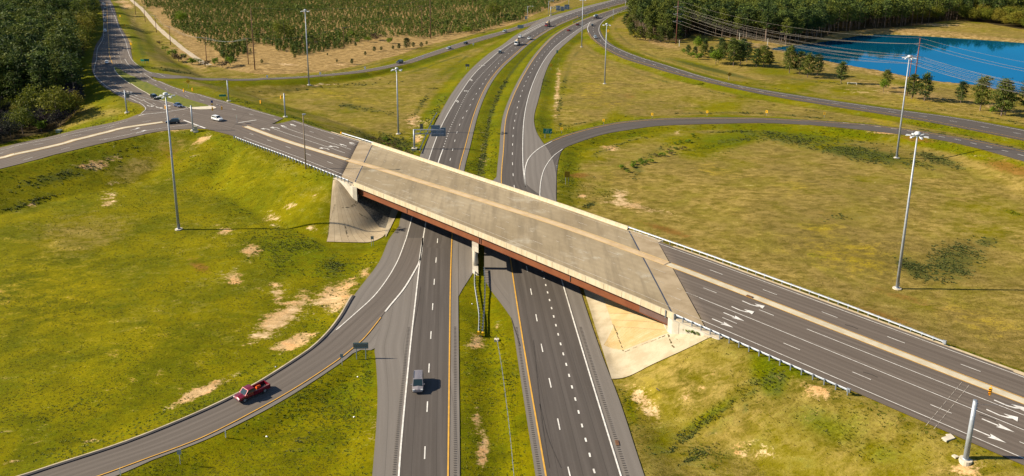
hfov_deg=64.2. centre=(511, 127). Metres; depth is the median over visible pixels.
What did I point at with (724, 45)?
pine tree
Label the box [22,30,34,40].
pine tree
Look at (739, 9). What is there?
pine tree
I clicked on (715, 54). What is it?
leafy tree
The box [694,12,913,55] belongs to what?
power line
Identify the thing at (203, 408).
gutter
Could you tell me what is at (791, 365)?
guardrail
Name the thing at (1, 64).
pine tree
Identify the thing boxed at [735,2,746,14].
pine tree
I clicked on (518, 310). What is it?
yellow road markings
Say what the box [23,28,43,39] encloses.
pine tree
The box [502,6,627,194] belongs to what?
motorway lanes northbound
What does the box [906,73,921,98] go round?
pine tree
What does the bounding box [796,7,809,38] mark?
pine tree
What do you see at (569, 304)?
white road markings
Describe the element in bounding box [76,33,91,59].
leafy tree
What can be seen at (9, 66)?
pine tree
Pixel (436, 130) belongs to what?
sign gantry
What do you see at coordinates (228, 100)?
signal pole
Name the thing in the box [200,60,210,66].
bush
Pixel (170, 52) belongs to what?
bush
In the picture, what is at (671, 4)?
pine tree
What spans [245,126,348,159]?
traffic median
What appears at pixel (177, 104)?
sedan car
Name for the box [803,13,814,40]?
pine tree
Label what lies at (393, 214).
gutter
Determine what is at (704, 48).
pine tree
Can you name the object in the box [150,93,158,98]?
suv car
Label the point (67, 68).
pine tree
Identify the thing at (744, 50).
pine tree
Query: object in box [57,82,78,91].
bush
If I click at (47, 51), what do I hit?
pine tree
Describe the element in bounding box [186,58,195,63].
bush
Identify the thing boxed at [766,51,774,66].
pine tree
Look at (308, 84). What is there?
mast light
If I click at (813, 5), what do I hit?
pine tree
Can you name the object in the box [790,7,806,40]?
pine tree
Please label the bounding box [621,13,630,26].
pine tree
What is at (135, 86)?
kerb
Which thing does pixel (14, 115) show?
leafy tree
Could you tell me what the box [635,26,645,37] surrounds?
pine tree
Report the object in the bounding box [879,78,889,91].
leafy tree
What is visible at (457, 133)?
motorway lanes southbound
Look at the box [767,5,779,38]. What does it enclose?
pine tree
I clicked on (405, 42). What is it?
pine tree
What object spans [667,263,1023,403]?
traffic median
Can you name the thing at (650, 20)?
pine tree
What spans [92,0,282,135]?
junction road
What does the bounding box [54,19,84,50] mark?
pine tree
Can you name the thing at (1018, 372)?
verge
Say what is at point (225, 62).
bush
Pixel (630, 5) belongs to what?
pine tree
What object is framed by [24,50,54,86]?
pine tree
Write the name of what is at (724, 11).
pine tree
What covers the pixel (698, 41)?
leafy tree
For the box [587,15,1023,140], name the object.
ramp
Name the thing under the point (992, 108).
bush
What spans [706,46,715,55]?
pine tree
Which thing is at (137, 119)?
side road
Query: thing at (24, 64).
pine tree
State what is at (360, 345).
road sign
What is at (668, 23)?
pine tree
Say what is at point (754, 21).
pine tree
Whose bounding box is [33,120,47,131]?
bush
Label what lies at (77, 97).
leafy tree
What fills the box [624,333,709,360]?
slope paving
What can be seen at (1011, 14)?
broadleaf wood
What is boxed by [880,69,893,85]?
pine tree
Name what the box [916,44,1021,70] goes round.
power line
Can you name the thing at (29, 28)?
pine tree
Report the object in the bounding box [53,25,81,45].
pine tree
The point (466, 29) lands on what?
bush
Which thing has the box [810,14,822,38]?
pine tree
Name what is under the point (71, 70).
pine tree
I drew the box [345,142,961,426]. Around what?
road markings worn
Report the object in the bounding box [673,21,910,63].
power line
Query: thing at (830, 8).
pine tree
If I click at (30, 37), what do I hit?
pine tree
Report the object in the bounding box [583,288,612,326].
slope paving
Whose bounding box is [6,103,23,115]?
leafy tree
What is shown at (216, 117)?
suv car
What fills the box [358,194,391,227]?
crushed stone slope
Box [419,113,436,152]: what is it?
guardrail
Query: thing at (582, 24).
mast light
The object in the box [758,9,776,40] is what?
pine tree
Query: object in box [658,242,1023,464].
cross road
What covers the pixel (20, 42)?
pine tree
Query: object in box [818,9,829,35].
pine tree
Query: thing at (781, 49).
power line
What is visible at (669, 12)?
pine tree
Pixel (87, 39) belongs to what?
leafy tree
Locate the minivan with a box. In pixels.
[411,370,424,391]
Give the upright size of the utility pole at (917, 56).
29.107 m
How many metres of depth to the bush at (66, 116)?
316.87 m
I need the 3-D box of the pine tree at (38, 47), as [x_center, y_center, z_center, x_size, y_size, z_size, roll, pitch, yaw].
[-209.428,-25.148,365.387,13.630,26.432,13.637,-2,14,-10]
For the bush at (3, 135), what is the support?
on the ground
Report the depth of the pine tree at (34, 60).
350.51 m
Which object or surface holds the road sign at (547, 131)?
on the ground
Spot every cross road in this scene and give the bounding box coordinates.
[226,120,358,176]
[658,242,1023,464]
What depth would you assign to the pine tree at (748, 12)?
575.02 m
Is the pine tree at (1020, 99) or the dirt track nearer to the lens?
the pine tree at (1020, 99)
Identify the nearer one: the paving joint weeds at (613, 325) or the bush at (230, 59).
the paving joint weeds at (613, 325)
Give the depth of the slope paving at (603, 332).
161.22 m
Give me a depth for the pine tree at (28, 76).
347.09 m
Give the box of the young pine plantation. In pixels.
[141,0,558,46]
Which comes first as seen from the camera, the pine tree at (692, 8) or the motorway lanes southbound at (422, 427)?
the motorway lanes southbound at (422, 427)
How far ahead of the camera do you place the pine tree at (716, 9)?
607.20 m
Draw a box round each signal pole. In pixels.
[124,90,128,113]
[190,105,193,131]
[227,80,230,101]
[283,93,287,116]
[959,399,978,466]
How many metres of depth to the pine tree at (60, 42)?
368.40 m
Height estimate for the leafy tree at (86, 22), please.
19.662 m
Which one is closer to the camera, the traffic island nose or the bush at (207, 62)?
the traffic island nose
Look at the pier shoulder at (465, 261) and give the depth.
194.48 m
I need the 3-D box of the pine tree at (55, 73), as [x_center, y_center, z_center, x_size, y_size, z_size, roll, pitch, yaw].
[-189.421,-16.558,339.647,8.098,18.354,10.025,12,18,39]
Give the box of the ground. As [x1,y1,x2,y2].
[0,0,1023,475]
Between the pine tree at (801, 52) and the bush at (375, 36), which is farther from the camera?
the bush at (375, 36)
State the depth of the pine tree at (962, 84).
372.23 m
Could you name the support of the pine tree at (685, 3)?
on the ground
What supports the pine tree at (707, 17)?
on the ground
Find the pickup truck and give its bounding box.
[233,380,270,402]
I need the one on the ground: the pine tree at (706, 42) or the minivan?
the pine tree at (706, 42)
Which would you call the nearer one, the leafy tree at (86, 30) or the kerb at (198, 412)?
the kerb at (198, 412)
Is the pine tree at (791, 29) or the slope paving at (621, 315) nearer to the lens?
the slope paving at (621, 315)
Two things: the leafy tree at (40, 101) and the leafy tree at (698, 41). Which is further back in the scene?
the leafy tree at (698, 41)
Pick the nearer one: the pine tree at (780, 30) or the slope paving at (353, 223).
the slope paving at (353, 223)
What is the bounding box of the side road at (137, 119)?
[0,113,217,168]
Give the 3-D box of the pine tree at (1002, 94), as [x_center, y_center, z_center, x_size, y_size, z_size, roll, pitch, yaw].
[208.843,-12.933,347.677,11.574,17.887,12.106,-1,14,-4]
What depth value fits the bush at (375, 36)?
555.49 m
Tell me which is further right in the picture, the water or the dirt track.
the water
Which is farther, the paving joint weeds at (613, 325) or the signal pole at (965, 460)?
the paving joint weeds at (613, 325)
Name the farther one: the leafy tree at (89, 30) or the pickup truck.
the leafy tree at (89, 30)
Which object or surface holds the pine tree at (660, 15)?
on the ground
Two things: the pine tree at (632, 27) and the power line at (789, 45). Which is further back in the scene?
the pine tree at (632, 27)
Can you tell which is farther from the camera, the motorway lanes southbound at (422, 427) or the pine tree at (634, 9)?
the pine tree at (634, 9)
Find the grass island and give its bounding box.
[114,66,207,106]
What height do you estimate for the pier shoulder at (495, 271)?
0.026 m
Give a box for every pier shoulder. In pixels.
[458,235,471,295]
[484,176,511,317]
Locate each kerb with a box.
[20,295,353,475]
[114,68,184,106]
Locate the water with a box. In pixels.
[772,35,1023,91]
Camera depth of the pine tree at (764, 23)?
566.22 m
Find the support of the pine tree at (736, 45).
on the ground
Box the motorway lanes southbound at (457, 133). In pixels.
[407,0,626,248]
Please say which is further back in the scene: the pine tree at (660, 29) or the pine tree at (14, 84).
the pine tree at (660, 29)
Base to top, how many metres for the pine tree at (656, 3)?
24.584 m
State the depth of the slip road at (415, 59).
444.43 m
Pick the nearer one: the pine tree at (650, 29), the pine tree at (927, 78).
the pine tree at (927, 78)
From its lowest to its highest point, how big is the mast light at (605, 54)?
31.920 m
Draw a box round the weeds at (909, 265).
[1,67,1022,465]
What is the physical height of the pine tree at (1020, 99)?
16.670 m
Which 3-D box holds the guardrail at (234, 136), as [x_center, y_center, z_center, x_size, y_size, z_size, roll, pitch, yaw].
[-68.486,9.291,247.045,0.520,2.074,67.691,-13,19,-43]
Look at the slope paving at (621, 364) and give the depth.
148.64 m
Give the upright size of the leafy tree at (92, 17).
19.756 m
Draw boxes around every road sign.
[353,342,367,358]
[543,129,551,133]
[565,171,569,184]
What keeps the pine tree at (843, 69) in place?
on the ground
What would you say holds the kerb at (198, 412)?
on the ground
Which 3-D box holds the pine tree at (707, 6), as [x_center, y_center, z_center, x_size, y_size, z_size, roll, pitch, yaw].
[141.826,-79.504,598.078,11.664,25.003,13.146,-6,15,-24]
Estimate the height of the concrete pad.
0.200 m
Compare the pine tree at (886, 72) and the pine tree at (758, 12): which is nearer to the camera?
the pine tree at (886, 72)
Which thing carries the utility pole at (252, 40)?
on the ground
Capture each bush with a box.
[0,120,23,137]
[0,131,6,141]
[29,115,45,128]
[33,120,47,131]
[35,104,54,119]
[46,112,65,126]
[47,110,69,124]
[53,105,74,117]
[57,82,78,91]
[64,79,84,92]
[64,87,82,97]
[167,49,177,54]
[171,53,185,61]
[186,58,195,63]
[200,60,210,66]
[218,61,229,66]
[225,56,236,65]
[369,32,381,38]
[462,26,470,32]
[989,106,997,111]
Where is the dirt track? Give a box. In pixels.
[130,0,211,64]
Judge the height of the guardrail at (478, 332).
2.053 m
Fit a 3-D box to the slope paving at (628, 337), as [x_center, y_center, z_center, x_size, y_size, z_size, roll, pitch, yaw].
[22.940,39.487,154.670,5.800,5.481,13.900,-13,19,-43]
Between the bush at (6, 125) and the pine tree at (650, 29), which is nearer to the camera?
the bush at (6, 125)
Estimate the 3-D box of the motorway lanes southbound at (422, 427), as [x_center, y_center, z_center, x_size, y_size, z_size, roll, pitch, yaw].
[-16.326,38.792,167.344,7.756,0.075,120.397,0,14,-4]
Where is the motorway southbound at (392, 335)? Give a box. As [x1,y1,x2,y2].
[372,0,626,475]
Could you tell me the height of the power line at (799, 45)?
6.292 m
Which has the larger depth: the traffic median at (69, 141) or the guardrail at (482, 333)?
the traffic median at (69, 141)
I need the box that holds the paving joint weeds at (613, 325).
[328,198,673,351]
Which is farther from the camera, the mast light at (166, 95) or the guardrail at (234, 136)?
the guardrail at (234, 136)
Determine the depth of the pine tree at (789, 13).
567.46 m
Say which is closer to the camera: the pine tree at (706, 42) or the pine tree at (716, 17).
the pine tree at (706, 42)
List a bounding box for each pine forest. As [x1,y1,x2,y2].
[0,0,98,32]
[625,0,1023,32]
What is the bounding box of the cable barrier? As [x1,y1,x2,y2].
[494,336,513,475]
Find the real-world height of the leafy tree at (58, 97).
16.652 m
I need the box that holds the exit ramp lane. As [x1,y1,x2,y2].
[32,238,421,475]
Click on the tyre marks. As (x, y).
(539, 397)
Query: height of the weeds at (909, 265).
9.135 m
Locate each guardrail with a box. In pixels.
[233,135,348,182]
[340,132,371,142]
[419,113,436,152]
[474,272,479,335]
[481,267,485,336]
[628,226,946,344]
[665,310,850,394]
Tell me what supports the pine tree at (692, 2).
on the ground
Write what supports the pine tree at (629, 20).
on the ground
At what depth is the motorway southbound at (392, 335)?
155.93 m
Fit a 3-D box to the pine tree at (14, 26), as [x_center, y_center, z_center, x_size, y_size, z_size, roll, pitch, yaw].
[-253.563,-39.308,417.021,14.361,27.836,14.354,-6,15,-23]
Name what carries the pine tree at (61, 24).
on the ground
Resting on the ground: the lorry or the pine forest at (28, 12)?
the pine forest at (28, 12)
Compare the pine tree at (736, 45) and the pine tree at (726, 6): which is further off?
the pine tree at (726, 6)
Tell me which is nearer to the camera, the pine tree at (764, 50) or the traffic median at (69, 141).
the traffic median at (69, 141)
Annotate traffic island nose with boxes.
[188,105,215,108]
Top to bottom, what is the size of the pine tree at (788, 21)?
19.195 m
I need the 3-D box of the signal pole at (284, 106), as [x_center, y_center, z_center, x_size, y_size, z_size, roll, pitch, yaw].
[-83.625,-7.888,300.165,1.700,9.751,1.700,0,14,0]
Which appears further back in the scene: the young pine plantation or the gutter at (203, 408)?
the young pine plantation
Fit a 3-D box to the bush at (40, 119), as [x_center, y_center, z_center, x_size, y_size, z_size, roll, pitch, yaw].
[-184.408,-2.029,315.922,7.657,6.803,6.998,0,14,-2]
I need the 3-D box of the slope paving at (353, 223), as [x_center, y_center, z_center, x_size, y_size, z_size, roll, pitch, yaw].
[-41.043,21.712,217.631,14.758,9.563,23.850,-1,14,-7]
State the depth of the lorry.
533.70 m
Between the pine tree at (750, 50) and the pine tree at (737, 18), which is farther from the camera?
the pine tree at (737, 18)
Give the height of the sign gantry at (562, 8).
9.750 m
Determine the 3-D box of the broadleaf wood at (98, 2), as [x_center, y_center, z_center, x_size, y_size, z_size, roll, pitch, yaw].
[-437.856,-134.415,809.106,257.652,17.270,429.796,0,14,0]
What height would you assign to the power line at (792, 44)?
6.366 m
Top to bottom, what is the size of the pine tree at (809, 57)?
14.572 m
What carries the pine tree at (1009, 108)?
on the ground
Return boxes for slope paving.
[327,179,384,241]
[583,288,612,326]
[594,323,612,344]
[601,344,657,378]
[603,297,667,329]
[604,327,668,349]
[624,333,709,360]
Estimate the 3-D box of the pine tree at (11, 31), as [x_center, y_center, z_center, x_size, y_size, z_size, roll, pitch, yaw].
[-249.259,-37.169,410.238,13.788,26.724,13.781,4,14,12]
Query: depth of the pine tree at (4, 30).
413.16 m
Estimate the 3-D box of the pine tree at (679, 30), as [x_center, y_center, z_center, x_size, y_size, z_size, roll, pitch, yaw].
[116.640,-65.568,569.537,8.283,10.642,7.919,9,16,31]
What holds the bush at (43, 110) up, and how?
on the ground
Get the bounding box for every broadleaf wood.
[64,0,100,15]
[910,3,1023,25]
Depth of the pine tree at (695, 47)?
499.28 m
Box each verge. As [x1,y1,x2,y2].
[672,246,1014,370]
[1014,370,1023,375]
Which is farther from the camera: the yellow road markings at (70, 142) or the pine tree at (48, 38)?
the pine tree at (48, 38)
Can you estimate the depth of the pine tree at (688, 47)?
506.60 m
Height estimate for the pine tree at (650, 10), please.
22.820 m
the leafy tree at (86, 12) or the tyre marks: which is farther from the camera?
the leafy tree at (86, 12)
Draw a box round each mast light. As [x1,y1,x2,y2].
[156,92,182,230]
[300,9,310,85]
[391,67,401,134]
[580,0,585,46]
[603,23,610,83]
[892,131,928,289]
[894,55,916,158]
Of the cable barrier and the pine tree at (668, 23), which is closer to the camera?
the cable barrier
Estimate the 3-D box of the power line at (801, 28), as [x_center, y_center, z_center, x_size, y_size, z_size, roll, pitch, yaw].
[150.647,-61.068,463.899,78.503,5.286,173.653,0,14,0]
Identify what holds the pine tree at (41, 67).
on the ground
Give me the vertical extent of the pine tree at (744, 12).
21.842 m
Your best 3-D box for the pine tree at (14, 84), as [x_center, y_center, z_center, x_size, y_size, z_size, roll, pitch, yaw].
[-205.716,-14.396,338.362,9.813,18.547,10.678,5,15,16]
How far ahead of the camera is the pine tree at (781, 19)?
563.05 m
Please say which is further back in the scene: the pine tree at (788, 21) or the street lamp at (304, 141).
the pine tree at (788, 21)
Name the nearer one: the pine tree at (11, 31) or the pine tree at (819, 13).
the pine tree at (11, 31)
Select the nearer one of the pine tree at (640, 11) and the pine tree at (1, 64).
the pine tree at (1, 64)
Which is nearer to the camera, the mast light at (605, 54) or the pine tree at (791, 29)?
the mast light at (605, 54)
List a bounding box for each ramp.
[544,117,1023,187]
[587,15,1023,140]
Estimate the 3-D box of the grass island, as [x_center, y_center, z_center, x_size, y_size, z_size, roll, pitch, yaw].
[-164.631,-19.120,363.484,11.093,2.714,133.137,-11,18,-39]
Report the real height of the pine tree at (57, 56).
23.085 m
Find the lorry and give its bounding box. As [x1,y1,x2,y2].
[514,38,519,45]
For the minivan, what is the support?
on the motorway lanes southbound at (422, 427)
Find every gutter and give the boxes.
[17,295,351,475]
[385,208,398,235]
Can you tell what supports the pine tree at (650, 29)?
on the ground
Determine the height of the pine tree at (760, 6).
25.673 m
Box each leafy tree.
[1,95,15,109]
[3,105,39,133]
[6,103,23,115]
[9,83,44,108]
[31,82,82,123]
[33,95,51,108]
[60,89,84,113]
[72,8,96,16]
[73,14,96,30]
[73,24,92,37]
[73,27,93,55]
[74,10,100,29]
[76,24,90,40]
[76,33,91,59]
[79,25,95,40]
[174,10,186,21]
[269,18,297,39]
[486,2,500,15]
[693,36,703,50]
[708,49,723,63]
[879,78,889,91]
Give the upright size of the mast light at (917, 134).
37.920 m
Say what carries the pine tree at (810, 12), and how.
on the ground
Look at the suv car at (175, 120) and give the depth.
289.08 m
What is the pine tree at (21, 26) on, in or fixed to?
on the ground
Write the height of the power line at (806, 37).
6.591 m
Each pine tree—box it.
[0,24,27,38]
[0,26,21,36]
[0,33,13,49]
[0,36,18,54]
[0,48,30,91]
[0,53,17,89]
[0,56,15,88]
[0,70,17,97]
[2,70,29,97]
[3,36,33,87]
[6,27,26,40]
[9,23,26,33]
[13,51,34,83]
[21,33,41,52]
[21,59,52,90]
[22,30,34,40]
[22,50,52,82]
[23,24,40,34]
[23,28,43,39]
[23,63,48,89]
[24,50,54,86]
[26,43,53,64]
[30,23,48,36]
[37,32,58,49]
[42,46,57,72]
[43,26,60,44]
[43,67,67,90]
[44,32,73,62]
[47,48,68,81]
[49,64,71,86]
[52,19,75,35]
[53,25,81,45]
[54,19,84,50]
[55,50,84,89]
[56,57,79,80]
[61,32,86,81]
[402,37,410,46]
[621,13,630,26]
[626,0,637,13]
[626,17,635,28]
[628,4,638,29]
[628,22,636,34]
[633,2,647,33]
[634,0,647,25]
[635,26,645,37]
[641,6,655,32]
[644,13,654,32]
[645,26,654,41]
[652,0,661,29]
[654,12,666,25]
[655,26,667,41]
[656,1,669,14]
[661,9,676,25]
[662,14,673,39]
[663,0,673,8]
[665,28,674,41]
[672,5,687,26]
[674,26,684,40]
[675,1,691,10]
[681,12,691,37]
[685,45,690,52]
[687,0,698,28]
[687,5,696,30]
[691,3,699,30]
[692,45,698,53]
[693,6,702,32]
[697,2,713,34]
[699,44,707,55]
[700,7,716,34]
[702,39,708,47]
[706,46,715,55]
[709,7,721,32]
[709,13,721,35]
[715,37,725,51]
[717,7,729,36]
[718,3,731,33]
[719,42,730,59]
[724,38,744,65]
[725,14,734,33]
[726,1,736,30]
[733,7,744,32]
[733,13,743,36]
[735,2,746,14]
[735,40,748,64]
[736,11,748,37]
[740,42,753,61]
[741,6,756,38]
[750,9,761,35]
[750,48,762,66]
[751,9,762,38]
[754,1,769,35]
[756,45,771,66]
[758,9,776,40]
[760,12,773,36]
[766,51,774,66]
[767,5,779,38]
[773,9,790,40]
[776,11,793,41]
[779,9,792,40]
[781,17,793,44]
[782,44,799,72]
[786,20,795,42]
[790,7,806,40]
[793,50,808,73]
[795,19,805,39]
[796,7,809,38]
[800,52,816,77]
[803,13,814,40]
[805,9,815,39]
[806,3,818,32]
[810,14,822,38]
[811,54,824,75]
[812,2,833,34]
[813,10,825,35]
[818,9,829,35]
[824,4,839,33]
[833,61,851,82]
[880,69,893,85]
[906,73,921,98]
[916,71,938,100]
[955,81,969,102]
[967,75,994,110]
[988,76,1018,115]
[996,85,1019,114]
[1016,77,1023,105]
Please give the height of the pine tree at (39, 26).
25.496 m
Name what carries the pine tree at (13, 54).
on the ground
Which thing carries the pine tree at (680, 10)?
on the ground
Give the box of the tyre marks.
[412,292,993,467]
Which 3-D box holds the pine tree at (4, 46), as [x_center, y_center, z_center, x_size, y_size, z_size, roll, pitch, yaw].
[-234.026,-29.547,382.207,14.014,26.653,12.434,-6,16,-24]
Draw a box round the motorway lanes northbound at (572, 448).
[511,193,619,475]
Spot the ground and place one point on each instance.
(770, 194)
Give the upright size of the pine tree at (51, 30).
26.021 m
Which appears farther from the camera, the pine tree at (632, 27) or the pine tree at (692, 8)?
the pine tree at (692, 8)
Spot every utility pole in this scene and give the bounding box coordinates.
[250,8,254,69]
[430,8,430,37]
[674,1,680,43]
[911,38,923,96]
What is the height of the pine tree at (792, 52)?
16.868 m
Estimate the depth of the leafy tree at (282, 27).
546.00 m
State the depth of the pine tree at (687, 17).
583.74 m
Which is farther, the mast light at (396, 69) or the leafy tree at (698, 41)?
the leafy tree at (698, 41)
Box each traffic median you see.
[0,121,162,158]
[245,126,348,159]
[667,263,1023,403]
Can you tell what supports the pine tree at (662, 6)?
on the ground
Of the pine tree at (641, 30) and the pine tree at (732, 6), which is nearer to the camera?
the pine tree at (641, 30)
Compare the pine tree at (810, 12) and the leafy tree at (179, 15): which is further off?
the leafy tree at (179, 15)
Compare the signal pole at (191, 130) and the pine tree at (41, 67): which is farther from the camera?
the pine tree at (41, 67)
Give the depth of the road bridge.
191.55 m
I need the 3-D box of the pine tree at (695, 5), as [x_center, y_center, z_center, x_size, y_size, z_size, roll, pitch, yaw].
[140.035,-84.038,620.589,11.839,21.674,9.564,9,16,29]
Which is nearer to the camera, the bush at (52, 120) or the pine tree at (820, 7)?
the bush at (52, 120)
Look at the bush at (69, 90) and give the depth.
337.48 m
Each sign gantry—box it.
[411,125,445,150]
[550,5,569,15]
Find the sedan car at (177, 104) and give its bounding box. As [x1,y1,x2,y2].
[173,102,182,106]
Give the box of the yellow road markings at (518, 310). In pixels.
[98,4,1023,475]
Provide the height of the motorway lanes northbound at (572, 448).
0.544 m
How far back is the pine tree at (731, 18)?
589.46 m
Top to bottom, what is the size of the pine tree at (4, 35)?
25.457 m
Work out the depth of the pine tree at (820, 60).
441.33 m
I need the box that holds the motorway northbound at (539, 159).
[497,5,643,475]
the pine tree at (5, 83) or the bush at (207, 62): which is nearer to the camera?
the pine tree at (5, 83)
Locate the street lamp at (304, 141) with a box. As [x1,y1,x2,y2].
[302,114,306,169]
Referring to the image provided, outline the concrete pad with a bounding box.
[941,434,954,441]
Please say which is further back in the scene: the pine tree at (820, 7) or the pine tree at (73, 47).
the pine tree at (820, 7)
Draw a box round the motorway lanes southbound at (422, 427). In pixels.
[400,247,450,475]
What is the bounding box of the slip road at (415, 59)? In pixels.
[135,16,548,80]
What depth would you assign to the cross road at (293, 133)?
264.91 m
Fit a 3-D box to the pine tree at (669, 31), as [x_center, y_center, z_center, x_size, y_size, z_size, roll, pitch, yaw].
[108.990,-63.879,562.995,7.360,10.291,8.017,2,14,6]
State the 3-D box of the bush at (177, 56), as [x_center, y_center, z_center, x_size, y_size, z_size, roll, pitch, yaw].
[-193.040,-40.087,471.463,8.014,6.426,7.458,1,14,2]
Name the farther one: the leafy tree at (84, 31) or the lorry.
the lorry
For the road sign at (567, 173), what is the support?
on the ground
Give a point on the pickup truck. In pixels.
(245, 393)
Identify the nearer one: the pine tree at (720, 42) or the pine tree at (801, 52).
the pine tree at (801, 52)
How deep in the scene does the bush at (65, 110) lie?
320.99 m
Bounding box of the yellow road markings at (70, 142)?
[1,122,158,158]
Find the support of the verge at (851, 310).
on the cross road at (908, 395)
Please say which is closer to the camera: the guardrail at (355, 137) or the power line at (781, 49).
the guardrail at (355, 137)
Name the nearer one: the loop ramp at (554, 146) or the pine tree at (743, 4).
the loop ramp at (554, 146)
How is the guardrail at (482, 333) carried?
on the ground
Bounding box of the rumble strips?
[392,327,628,475]
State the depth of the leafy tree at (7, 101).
333.50 m
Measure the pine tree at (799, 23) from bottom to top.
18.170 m
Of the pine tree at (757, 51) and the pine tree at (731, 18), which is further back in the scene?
the pine tree at (731, 18)
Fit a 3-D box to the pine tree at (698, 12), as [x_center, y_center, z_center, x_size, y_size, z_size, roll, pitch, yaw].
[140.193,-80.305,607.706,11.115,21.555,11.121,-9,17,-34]
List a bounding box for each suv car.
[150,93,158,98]
[165,118,180,123]
[211,115,222,120]
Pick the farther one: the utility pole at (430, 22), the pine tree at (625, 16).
the pine tree at (625, 16)
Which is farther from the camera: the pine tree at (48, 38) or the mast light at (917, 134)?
the pine tree at (48, 38)
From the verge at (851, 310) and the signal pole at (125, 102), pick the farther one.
the signal pole at (125, 102)
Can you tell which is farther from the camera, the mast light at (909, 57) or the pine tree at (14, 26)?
the pine tree at (14, 26)
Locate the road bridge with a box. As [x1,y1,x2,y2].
[333,139,723,339]
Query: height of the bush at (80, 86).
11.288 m
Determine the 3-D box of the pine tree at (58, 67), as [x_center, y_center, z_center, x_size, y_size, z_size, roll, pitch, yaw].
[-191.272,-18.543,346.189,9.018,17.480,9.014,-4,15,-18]
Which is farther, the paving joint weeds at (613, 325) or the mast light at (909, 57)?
the mast light at (909, 57)
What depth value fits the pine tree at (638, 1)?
624.88 m
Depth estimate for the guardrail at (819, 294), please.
162.37 m
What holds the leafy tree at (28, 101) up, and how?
on the ground
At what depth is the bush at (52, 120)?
315.12 m
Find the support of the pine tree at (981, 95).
on the ground
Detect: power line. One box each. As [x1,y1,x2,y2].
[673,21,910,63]
[674,14,899,56]
[675,7,903,43]
[682,21,918,63]
[683,14,906,56]
[684,7,908,43]
[693,5,907,37]
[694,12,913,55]
[696,17,904,59]
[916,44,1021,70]
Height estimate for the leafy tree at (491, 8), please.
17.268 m
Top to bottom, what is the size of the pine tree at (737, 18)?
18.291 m
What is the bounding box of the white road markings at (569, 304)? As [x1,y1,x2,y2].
[21,0,1023,475]
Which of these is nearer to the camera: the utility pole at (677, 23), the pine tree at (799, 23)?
the utility pole at (677, 23)

